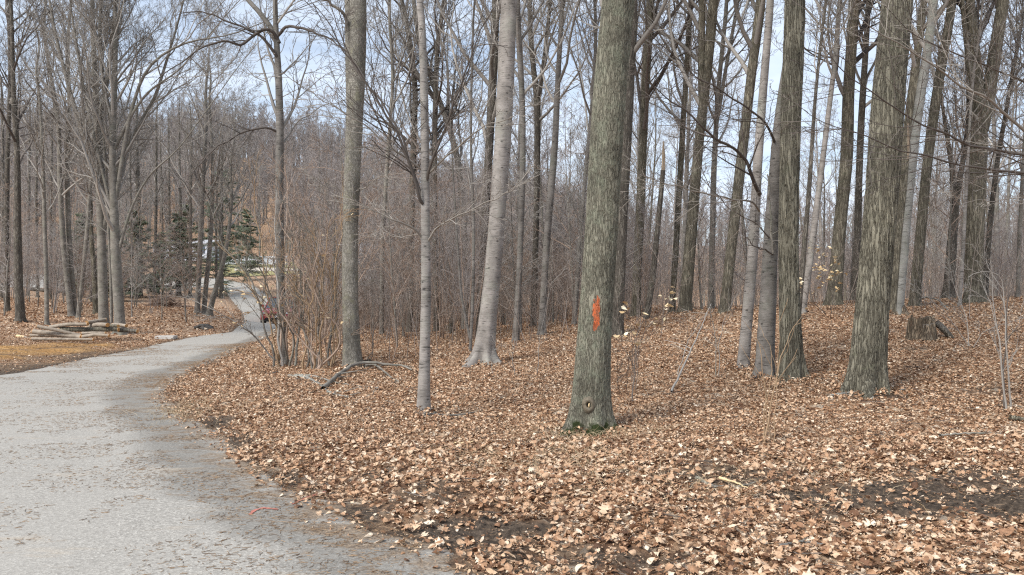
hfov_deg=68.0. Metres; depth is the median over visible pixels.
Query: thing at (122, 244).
bare sapling
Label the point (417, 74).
bare tree
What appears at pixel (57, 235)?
bare shrub
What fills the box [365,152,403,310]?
bare tree
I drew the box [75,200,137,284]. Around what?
bare sapling
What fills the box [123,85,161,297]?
bare tree
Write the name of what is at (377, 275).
bare shrub
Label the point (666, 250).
bare shrub
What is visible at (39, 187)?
bare tree
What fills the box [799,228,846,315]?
leafy sapling
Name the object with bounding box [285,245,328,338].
bare shrub
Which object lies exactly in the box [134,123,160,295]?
bare tree
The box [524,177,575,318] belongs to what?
bare shrub
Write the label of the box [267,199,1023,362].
undergrowth
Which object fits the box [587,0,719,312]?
bare tree
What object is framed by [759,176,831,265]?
bare sapling
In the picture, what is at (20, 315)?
bare tree
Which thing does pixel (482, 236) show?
bare shrub
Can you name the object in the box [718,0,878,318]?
bare tree
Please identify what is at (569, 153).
bare sapling
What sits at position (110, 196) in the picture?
bare tree
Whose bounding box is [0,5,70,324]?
bare tree
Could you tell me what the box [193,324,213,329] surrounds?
rock
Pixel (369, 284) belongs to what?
bare shrub
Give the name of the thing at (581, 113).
bare tree
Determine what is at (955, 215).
bare tree
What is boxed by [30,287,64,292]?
fallen log
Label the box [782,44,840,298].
bare tree
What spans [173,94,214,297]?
bare tree
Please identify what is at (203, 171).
bare tree
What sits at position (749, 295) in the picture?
bare tree
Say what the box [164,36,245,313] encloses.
bare tree
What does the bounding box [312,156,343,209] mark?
bare tree
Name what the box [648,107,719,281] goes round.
bare tree
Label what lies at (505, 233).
bare sapling
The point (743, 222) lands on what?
bare sapling
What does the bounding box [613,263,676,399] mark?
leafy sapling
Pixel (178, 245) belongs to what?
hemlock
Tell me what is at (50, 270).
bare shrub
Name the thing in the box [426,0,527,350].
bare tree
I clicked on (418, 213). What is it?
bare sapling
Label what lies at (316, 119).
bare tree
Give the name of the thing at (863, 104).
bare tree
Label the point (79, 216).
hemlock
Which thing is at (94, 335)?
log
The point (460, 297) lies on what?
bare shrub
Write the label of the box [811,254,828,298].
bare sapling
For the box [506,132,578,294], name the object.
bare sapling
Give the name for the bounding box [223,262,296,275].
lawn
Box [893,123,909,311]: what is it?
broken snag
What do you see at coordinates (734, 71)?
bare tree
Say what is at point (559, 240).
bare sapling
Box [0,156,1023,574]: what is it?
ground
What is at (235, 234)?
hemlock
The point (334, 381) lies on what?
fallen branch
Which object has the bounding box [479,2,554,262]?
bare tree
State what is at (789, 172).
bare tree
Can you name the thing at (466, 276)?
bare shrub
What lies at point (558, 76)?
bare tree
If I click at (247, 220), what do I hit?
hemlock
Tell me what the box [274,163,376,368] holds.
bare shrub
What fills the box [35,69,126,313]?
bare tree
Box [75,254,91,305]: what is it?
bare shrub
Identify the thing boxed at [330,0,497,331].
bare tree
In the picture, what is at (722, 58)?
bare tree
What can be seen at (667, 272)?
bare shrub
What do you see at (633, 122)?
bare tree
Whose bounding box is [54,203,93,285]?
bare sapling
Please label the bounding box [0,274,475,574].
road
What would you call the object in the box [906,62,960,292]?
bare tree
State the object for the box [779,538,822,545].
fallen branch
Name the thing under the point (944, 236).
bare sapling
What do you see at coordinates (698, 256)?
bare sapling
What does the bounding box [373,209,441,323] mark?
bare shrub
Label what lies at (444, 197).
bare tree
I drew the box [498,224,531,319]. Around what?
bare shrub
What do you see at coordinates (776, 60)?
sky
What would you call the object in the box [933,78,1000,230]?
bare tree
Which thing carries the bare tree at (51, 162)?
on the ground at (486, 526)
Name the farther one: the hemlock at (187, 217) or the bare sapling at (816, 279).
the hemlock at (187, 217)
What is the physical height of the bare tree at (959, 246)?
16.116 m
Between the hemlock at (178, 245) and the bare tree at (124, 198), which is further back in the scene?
the bare tree at (124, 198)
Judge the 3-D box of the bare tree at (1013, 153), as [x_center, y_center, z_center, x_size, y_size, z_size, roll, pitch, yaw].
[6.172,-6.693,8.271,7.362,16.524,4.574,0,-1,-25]
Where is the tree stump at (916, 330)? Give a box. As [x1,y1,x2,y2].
[905,315,954,339]
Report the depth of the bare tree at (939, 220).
61.10 m
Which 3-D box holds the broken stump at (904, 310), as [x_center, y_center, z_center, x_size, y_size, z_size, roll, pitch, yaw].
[8.683,0.480,17.023,0.641,0.314,0.576,0,-1,0]
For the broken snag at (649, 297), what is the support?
on the ground at (486, 526)
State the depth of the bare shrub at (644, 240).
40.95 m
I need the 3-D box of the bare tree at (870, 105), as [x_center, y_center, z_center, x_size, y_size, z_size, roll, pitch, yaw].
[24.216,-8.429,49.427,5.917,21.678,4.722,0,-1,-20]
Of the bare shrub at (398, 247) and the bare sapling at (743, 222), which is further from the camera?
the bare shrub at (398, 247)
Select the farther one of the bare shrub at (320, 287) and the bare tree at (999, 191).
the bare tree at (999, 191)
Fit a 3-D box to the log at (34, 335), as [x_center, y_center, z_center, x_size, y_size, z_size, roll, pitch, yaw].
[-15.905,1.733,26.581,1.980,0.230,0.102,0,-1,0]
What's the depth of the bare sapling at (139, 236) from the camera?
44.37 m
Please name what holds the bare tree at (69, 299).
on the ground at (486, 526)
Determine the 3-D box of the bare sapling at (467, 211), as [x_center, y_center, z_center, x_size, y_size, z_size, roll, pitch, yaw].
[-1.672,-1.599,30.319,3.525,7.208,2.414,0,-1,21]
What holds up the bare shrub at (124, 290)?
on the ground at (486, 526)
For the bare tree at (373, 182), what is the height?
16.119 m
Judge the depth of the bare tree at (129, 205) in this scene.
64.84 m
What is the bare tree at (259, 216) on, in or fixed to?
on the ground at (486, 526)
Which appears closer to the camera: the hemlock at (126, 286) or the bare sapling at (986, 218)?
the bare sapling at (986, 218)
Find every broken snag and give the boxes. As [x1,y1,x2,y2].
[643,141,664,319]
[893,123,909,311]
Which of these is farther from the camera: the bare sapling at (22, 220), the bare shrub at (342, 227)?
the bare sapling at (22, 220)
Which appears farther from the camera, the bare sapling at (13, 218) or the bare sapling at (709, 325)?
the bare sapling at (13, 218)
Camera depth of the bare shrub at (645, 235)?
21.35 m
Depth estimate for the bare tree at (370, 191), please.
63.82 m
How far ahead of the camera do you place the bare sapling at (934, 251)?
38.32 m
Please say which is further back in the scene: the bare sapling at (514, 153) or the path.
the path
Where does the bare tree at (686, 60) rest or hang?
on the ground at (486, 526)
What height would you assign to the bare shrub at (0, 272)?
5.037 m
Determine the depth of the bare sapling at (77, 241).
49.66 m
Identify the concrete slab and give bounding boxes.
[155,335,177,339]
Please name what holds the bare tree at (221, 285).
on the ground at (486, 526)
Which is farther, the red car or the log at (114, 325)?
the red car
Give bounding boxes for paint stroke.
[249,507,275,514]
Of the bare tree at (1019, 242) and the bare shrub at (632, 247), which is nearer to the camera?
the bare tree at (1019, 242)
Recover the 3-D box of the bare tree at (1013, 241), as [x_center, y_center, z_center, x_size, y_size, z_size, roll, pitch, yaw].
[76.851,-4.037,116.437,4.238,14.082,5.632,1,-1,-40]
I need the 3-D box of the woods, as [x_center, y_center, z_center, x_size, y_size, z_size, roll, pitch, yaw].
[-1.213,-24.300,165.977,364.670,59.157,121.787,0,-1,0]
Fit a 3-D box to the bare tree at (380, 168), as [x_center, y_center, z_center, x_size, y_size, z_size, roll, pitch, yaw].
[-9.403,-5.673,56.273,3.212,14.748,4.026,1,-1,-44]
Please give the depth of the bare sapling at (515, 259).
27.43 m
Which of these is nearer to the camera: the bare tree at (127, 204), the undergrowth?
the undergrowth
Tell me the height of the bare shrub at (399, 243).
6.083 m
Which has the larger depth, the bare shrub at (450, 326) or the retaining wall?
the retaining wall
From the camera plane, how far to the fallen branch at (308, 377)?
11.97 m
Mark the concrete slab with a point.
(169, 337)
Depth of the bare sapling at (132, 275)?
35.11 m
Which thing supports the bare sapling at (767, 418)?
on the ground at (486, 526)
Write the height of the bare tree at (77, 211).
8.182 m
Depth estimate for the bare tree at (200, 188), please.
120.02 m
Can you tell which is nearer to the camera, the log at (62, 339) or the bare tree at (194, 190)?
the log at (62, 339)
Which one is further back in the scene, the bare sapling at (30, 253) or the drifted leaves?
the bare sapling at (30, 253)
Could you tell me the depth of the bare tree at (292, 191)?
121.09 m
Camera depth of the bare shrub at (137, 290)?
42.08 m
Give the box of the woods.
[0,86,1023,305]
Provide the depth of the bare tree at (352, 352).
13.90 m
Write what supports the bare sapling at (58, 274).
on the ground at (486, 526)
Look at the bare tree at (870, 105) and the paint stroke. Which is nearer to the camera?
the paint stroke
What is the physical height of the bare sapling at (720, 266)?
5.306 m
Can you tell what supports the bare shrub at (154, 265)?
on the ground at (486, 526)
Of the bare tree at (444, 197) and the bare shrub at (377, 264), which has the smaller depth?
the bare shrub at (377, 264)
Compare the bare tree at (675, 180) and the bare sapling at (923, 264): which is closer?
the bare sapling at (923, 264)
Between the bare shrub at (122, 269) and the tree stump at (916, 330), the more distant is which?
the bare shrub at (122, 269)
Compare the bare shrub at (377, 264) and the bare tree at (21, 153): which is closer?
the bare shrub at (377, 264)
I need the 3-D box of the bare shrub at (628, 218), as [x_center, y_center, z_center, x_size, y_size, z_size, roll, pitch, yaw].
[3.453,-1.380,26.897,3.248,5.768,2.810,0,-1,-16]
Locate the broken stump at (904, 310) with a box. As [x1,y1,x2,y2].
[889,305,909,315]
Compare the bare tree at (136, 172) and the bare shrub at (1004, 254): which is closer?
the bare shrub at (1004, 254)
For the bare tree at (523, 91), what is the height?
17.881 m
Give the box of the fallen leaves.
[0,295,1023,574]
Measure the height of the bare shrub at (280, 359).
5.238 m
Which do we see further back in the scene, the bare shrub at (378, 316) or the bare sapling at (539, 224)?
the bare sapling at (539, 224)
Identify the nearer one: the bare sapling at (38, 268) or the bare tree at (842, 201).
the bare tree at (842, 201)
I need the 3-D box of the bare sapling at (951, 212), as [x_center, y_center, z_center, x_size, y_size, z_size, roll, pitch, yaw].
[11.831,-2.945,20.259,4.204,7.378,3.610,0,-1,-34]
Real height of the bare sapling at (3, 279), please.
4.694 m
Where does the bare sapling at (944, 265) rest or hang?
on the ground at (486, 526)
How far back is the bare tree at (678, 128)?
52.43 m
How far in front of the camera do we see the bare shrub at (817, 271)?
47.50 m
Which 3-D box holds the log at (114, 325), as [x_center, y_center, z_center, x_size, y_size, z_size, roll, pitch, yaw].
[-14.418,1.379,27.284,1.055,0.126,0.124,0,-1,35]
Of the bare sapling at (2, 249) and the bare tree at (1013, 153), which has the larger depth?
the bare sapling at (2, 249)
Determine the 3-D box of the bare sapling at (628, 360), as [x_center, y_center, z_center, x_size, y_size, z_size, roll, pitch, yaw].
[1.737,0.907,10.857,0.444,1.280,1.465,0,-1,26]
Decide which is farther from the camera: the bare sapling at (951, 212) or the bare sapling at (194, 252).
the bare sapling at (194, 252)
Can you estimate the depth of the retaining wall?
103.85 m
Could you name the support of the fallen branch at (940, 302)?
on the ground at (486, 526)
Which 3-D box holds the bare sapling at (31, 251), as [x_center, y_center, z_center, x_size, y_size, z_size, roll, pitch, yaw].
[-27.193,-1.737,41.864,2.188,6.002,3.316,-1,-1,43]
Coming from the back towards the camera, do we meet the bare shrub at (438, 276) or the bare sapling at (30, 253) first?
the bare sapling at (30, 253)
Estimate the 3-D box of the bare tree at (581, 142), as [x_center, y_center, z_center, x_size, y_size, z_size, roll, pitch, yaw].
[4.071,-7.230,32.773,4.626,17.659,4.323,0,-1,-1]
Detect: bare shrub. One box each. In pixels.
[0,219,64,302]
[0,224,42,311]
[0,229,36,299]
[12,206,95,309]
[23,229,66,310]
[26,230,63,298]
[51,244,77,302]
[61,235,97,310]
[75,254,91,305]
[79,229,123,293]
[107,252,130,292]
[121,242,144,296]
[122,223,188,313]
[122,262,133,299]
[123,239,156,306]
[167,141,338,366]
[253,141,373,368]
[261,108,387,344]
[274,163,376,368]
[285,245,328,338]
[292,207,365,313]
[295,158,404,314]
[299,252,338,332]
[302,186,376,336]
[318,194,374,290]
[323,223,370,333]
[338,174,420,339]
[339,268,370,323]
[358,240,392,326]
[358,269,379,327]
[359,189,432,335]
[359,233,413,359]
[360,196,430,320]
[360,203,416,330]
[363,183,431,323]
[363,216,405,332]
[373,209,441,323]
[397,119,510,338]
[400,116,517,338]
[404,157,532,342]
[413,212,455,321]
[416,193,469,323]
[430,195,478,334]
[438,193,481,318]
[441,250,470,327]
[468,173,532,324]
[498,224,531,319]
[500,213,538,314]
[506,206,539,311]
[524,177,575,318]
[538,214,578,318]
[539,106,653,290]
[539,191,630,301]
[554,230,583,311]
[558,259,574,314]
[561,175,663,263]
[562,180,654,290]
[625,195,682,306]
[625,199,654,306]
[627,229,664,311]
[629,204,673,286]
[644,218,681,304]
[660,254,679,300]
[693,271,707,301]
[715,227,758,304]
[808,237,828,301]
[813,233,851,294]
[985,212,1023,295]
[1003,227,1023,287]
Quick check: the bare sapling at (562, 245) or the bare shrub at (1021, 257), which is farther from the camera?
the bare sapling at (562, 245)
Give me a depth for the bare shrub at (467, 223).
31.84 m
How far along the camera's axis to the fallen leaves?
7.74 m
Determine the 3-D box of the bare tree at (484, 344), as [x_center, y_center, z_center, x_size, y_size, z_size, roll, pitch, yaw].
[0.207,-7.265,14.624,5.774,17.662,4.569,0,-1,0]
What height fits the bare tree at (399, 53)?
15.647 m
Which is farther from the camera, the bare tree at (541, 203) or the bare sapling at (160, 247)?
the bare sapling at (160, 247)
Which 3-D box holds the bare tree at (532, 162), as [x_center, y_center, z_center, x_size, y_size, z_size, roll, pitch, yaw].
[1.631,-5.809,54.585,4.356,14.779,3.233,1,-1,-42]
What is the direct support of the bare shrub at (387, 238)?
on the ground at (486, 526)
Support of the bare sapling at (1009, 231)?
on the ground at (486, 526)
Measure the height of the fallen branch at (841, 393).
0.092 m
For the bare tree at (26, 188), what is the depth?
106.28 m
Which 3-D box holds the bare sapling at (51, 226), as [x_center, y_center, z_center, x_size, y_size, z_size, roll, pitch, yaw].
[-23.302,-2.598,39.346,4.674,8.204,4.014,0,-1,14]
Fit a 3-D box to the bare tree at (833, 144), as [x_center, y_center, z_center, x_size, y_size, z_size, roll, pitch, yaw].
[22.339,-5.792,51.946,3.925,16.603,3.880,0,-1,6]
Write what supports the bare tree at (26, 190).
on the ground at (486, 526)
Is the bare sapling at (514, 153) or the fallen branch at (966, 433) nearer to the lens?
the fallen branch at (966, 433)
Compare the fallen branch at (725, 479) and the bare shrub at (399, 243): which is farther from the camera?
the bare shrub at (399, 243)
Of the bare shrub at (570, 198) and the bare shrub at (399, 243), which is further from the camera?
the bare shrub at (399, 243)
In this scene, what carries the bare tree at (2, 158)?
on the ground at (486, 526)
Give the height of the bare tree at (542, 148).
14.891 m
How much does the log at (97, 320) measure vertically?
0.229 m
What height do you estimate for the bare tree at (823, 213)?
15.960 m
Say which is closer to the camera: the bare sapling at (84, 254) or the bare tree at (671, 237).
the bare sapling at (84, 254)
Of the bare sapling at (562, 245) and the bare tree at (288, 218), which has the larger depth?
the bare tree at (288, 218)
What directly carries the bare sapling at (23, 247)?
on the ground at (486, 526)
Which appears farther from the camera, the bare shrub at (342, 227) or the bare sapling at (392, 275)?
the bare shrub at (342, 227)
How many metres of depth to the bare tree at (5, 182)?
35.99 m
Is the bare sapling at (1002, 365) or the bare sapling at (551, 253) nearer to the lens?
the bare sapling at (1002, 365)
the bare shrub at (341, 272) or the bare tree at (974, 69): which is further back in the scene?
the bare shrub at (341, 272)
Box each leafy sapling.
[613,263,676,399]
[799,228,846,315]
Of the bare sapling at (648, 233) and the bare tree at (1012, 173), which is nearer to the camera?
the bare sapling at (648, 233)
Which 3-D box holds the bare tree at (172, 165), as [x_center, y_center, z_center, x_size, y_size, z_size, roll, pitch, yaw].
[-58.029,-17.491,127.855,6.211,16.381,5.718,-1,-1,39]
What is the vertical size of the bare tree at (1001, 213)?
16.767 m
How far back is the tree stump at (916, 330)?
13.86 m
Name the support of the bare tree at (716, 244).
on the ground at (486, 526)
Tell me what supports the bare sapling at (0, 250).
on the ground at (486, 526)
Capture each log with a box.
[29,334,66,337]
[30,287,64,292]
[30,337,93,340]
[31,329,80,337]
[36,324,81,334]
[48,322,88,327]
[59,327,119,331]
[81,331,106,334]
[81,333,109,337]
[85,318,106,323]
[87,322,109,326]
[109,324,119,326]
[111,323,127,326]
[119,328,138,332]
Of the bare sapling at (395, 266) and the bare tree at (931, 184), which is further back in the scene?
the bare tree at (931, 184)
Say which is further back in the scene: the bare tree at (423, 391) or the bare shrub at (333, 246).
the bare shrub at (333, 246)
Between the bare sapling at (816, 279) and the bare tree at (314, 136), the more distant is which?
the bare tree at (314, 136)
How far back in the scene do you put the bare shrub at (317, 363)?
14.20 m
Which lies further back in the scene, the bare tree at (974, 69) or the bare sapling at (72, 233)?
the bare sapling at (72, 233)
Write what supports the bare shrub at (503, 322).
on the ground at (486, 526)
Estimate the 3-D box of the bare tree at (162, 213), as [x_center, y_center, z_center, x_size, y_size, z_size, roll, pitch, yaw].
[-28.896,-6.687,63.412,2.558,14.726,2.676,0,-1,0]
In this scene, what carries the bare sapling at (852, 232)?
on the ground at (486, 526)
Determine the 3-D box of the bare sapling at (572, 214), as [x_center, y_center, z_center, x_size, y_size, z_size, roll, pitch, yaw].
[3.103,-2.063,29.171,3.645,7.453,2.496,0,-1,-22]
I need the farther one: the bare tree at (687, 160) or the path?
the path
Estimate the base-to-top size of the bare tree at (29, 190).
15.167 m
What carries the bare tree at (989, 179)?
on the ground at (486, 526)
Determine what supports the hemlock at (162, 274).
on the ground at (486, 526)
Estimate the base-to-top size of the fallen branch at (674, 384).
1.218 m
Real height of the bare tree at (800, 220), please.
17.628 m
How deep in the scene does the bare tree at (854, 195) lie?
54.37 m
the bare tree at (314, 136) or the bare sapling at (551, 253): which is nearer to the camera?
the bare sapling at (551, 253)
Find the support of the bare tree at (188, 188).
on the ground at (486, 526)
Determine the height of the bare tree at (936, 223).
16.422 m
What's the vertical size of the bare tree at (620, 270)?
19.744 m
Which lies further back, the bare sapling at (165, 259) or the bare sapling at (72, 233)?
the bare sapling at (165, 259)
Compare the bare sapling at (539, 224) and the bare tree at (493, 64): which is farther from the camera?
the bare sapling at (539, 224)
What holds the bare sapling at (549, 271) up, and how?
on the ground at (486, 526)
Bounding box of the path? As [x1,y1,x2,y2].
[235,267,304,270]
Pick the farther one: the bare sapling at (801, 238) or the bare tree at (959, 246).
the bare tree at (959, 246)
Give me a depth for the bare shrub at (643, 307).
30.76 m
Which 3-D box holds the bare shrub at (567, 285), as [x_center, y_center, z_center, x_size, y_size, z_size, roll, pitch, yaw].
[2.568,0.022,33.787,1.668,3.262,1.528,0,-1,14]
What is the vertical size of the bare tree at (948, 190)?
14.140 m
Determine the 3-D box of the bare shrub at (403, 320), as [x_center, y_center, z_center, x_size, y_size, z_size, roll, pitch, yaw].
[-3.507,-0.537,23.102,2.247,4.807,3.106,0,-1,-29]
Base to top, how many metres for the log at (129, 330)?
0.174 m
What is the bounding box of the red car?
[260,297,301,322]
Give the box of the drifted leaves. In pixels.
[324,351,913,439]
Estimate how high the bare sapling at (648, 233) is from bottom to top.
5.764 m
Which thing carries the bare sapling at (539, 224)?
on the ground at (486, 526)
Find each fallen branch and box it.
[288,374,361,397]
[294,374,380,392]
[365,364,405,383]
[423,412,474,416]
[665,305,710,392]
[695,476,755,488]
[718,476,748,487]
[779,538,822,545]
[828,391,854,395]
[922,296,966,309]
[939,431,1001,437]
[1008,414,1023,420]
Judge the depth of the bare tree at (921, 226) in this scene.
18.96 m
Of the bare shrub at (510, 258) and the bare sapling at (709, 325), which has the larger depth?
the bare shrub at (510, 258)
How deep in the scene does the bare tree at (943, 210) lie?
61.88 m
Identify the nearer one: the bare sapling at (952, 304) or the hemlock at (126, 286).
the bare sapling at (952, 304)
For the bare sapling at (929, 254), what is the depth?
33.61 m
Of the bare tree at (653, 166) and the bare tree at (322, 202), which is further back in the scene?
the bare tree at (322, 202)
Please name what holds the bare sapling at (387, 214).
on the ground at (486, 526)
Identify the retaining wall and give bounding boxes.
[225,256,287,263]
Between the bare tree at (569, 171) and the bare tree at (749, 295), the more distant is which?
the bare tree at (569, 171)
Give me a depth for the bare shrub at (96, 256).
39.15 m
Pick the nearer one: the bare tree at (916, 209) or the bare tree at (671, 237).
the bare tree at (916, 209)
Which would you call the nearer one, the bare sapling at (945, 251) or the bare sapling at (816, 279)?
the bare sapling at (945, 251)
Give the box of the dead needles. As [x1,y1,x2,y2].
[0,296,1023,574]
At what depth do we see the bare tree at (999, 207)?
53.94 m
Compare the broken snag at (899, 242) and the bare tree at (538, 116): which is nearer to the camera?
the broken snag at (899, 242)
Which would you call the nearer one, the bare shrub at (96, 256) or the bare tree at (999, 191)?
the bare shrub at (96, 256)
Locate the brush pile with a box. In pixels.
[139,289,193,306]
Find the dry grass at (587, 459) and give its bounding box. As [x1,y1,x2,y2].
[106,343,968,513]
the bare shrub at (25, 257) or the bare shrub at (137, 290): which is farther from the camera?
the bare shrub at (137, 290)
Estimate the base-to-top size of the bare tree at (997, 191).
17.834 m
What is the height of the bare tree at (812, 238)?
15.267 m
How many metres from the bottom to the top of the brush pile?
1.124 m
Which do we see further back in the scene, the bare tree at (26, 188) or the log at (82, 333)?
the bare tree at (26, 188)
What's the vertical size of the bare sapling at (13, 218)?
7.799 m
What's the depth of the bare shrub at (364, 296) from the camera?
34.48 m
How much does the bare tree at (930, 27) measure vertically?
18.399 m
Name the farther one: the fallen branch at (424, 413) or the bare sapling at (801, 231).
the bare sapling at (801, 231)
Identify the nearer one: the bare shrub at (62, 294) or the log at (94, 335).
the log at (94, 335)
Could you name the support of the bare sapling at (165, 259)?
on the ground at (486, 526)
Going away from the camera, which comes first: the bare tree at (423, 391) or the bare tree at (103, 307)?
the bare tree at (423, 391)
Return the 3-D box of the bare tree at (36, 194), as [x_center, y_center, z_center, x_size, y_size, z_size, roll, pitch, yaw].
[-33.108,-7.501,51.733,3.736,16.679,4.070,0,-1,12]
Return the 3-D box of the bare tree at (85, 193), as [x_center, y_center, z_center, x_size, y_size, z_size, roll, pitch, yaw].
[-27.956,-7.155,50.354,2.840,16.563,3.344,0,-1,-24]
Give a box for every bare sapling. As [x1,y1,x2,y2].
[0,163,65,315]
[0,172,48,282]
[0,183,31,299]
[0,198,31,284]
[0,202,50,290]
[0,216,26,283]
[0,233,3,300]
[1,199,42,301]
[10,207,60,298]
[11,158,95,307]
[11,196,42,272]
[11,207,42,296]
[25,221,55,306]
[28,176,95,299]
[32,179,88,312]
[33,202,108,320]
[52,221,88,279]
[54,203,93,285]
[75,193,137,275]
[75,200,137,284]
[78,200,135,282]
[106,183,183,306]
[107,213,136,280]
[119,180,156,316]
[123,198,193,319]
[135,212,194,307]
[140,199,219,322]
[147,219,194,308]
[168,179,233,314]
[169,237,203,306]
[267,67,420,312]
[270,179,364,318]
[323,135,453,346]
[362,105,475,296]
[363,183,416,324]
[368,202,416,310]
[377,110,485,316]
[393,185,442,332]
[430,132,539,305]
[432,160,531,304]
[438,164,510,295]
[447,163,539,321]
[463,123,556,304]
[482,164,544,331]
[488,266,565,372]
[501,131,578,321]
[503,220,541,304]
[505,140,577,322]
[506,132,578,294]
[509,163,558,313]
[510,85,634,298]
[524,186,561,271]
[524,196,575,290]
[551,136,627,300]
[551,202,579,309]
[563,168,627,286]
[611,306,644,391]
[625,152,660,308]
[629,198,672,282]
[631,93,749,309]
[677,270,739,376]
[698,109,772,280]
[699,188,743,286]
[700,217,739,295]
[715,210,741,288]
[719,184,766,304]
[735,299,818,443]
[738,175,807,285]
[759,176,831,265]
[777,217,822,272]
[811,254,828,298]
[829,198,863,290]
[901,244,1023,346]
[905,40,1023,299]
[906,234,939,295]
[908,178,946,296]
[924,215,957,292]
[929,146,1023,275]
[929,197,962,279]
[930,222,963,293]
[932,211,961,283]
[956,198,1023,411]
[999,199,1023,289]
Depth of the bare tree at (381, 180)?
73.39 m
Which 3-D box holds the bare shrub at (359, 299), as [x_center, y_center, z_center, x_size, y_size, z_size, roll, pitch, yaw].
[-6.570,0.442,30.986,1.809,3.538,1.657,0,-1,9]
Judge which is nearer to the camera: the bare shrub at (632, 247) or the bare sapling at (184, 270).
the bare shrub at (632, 247)
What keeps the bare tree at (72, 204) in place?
on the ground at (486, 526)
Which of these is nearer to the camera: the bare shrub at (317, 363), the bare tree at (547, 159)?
the bare shrub at (317, 363)
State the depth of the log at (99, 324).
26.86 m
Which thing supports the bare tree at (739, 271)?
on the ground at (486, 526)
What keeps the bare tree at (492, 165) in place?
on the ground at (486, 526)
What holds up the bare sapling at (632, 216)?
on the ground at (486, 526)
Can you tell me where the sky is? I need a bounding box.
[0,0,1023,247]
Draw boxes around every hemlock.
[59,213,109,296]
[87,231,140,296]
[121,211,163,295]
[146,232,174,293]
[155,213,203,295]
[167,204,213,287]
[185,169,255,295]
[227,209,267,280]
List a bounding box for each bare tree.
[0,0,64,311]
[0,0,77,322]
[0,0,131,315]
[0,0,152,316]
[0,0,228,323]
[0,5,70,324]
[0,65,28,297]
[0,137,13,227]
[10,89,53,295]
[10,131,34,193]
[11,62,61,296]
[11,158,41,245]
[16,0,382,334]
[21,148,46,224]
[21,156,40,234]
[24,90,66,299]
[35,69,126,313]
[49,38,138,317]
[53,169,94,240]
[59,194,93,240]
[73,61,109,301]
[73,96,137,323]
[108,112,151,297]
[118,157,150,244]
[118,169,149,239]
[118,171,146,240]
[119,153,144,247]
[119,168,134,247]
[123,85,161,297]
[125,0,368,364]
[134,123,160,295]
[141,78,178,294]
[144,0,263,313]
[148,124,175,293]
[158,118,178,293]
[158,137,183,220]
[162,92,200,295]
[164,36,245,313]
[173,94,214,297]
[174,155,198,210]
[184,143,208,228]
[184,149,207,221]
[197,90,274,315]
[207,130,237,296]
[210,131,237,298]
[234,161,253,252]
[242,0,579,413]
[247,178,273,255]
[284,79,343,324]
[284,90,342,292]
[284,186,301,255]
[285,167,301,249]
[310,174,333,228]
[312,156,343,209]
[320,0,406,368]
[330,0,451,334]
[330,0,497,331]
[358,143,382,325]
[359,159,391,237]
[362,115,401,228]
[363,123,406,300]
[363,146,389,253]
[364,0,488,330]
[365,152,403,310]
[367,147,402,251]
[368,0,482,328]
[375,162,405,250]
[407,147,448,320]
[410,0,550,332]
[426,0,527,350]
[430,175,452,247]
[441,0,598,341]
[462,0,516,367]
[470,100,516,311]
[470,142,493,240]
[474,0,553,317]
[476,0,600,334]
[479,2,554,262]
[485,0,599,325]
[491,133,532,226]
[511,84,570,226]
[514,107,546,228]
[520,0,600,325]
[525,81,563,251]
[542,80,585,227]
[543,138,573,244]
[558,0,634,439]
[563,0,693,336]
[566,128,587,233]
[569,25,634,217]
[570,0,661,173]
[578,89,651,206]
[585,0,715,311]
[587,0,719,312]
[619,0,780,369]
[629,68,661,302]
[630,0,749,316]
[630,18,679,288]
[631,0,679,211]
[636,0,781,379]
[638,0,783,313]
[644,220,666,304]
[648,1,754,298]
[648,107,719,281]
[652,8,717,210]
[658,83,703,252]
[658,211,681,282]
[660,0,783,308]
[695,208,717,305]
[704,210,725,305]
[708,44,772,274]
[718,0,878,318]
[719,206,749,304]
[733,230,744,304]
[736,0,1023,225]
[773,0,860,313]
[773,0,956,306]
[774,0,809,382]
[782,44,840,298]
[799,98,839,266]
[799,135,825,300]
[804,82,862,299]
[805,0,1014,301]
[832,153,866,237]
[837,0,913,400]
[837,0,949,308]
[850,11,911,204]
[860,0,956,306]
[872,0,948,314]
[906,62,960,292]
[906,92,957,293]
[906,146,948,293]
[911,150,944,292]
[913,144,959,277]
[915,102,961,291]
[922,0,1023,298]
[925,47,965,218]
[927,52,1002,293]
[928,101,965,252]
[932,0,1023,305]
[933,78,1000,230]
[935,132,960,260]
[940,0,1023,294]
[942,1,1023,295]
[943,213,960,280]
[956,0,1011,304]
[956,0,1023,296]
[961,60,1023,293]
[961,99,1023,292]
[984,128,1012,273]
[984,129,1012,293]
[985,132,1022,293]
[989,0,1023,295]
[989,71,1023,242]
[1004,216,1023,284]
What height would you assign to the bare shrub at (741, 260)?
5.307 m
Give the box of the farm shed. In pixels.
[150,240,218,260]
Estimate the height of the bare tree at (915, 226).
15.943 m
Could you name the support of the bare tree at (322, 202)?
on the ground at (486, 526)
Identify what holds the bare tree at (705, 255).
on the ground at (486, 526)
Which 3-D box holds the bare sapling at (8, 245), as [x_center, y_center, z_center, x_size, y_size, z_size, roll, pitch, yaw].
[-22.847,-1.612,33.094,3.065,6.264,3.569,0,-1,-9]
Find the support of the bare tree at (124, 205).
on the ground at (486, 526)
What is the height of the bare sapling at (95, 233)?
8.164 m
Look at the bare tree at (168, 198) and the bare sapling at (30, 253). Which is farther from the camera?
the bare tree at (168, 198)
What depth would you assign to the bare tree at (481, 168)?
61.73 m
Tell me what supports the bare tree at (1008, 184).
on the ground at (486, 526)
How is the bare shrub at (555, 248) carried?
on the ground at (486, 526)

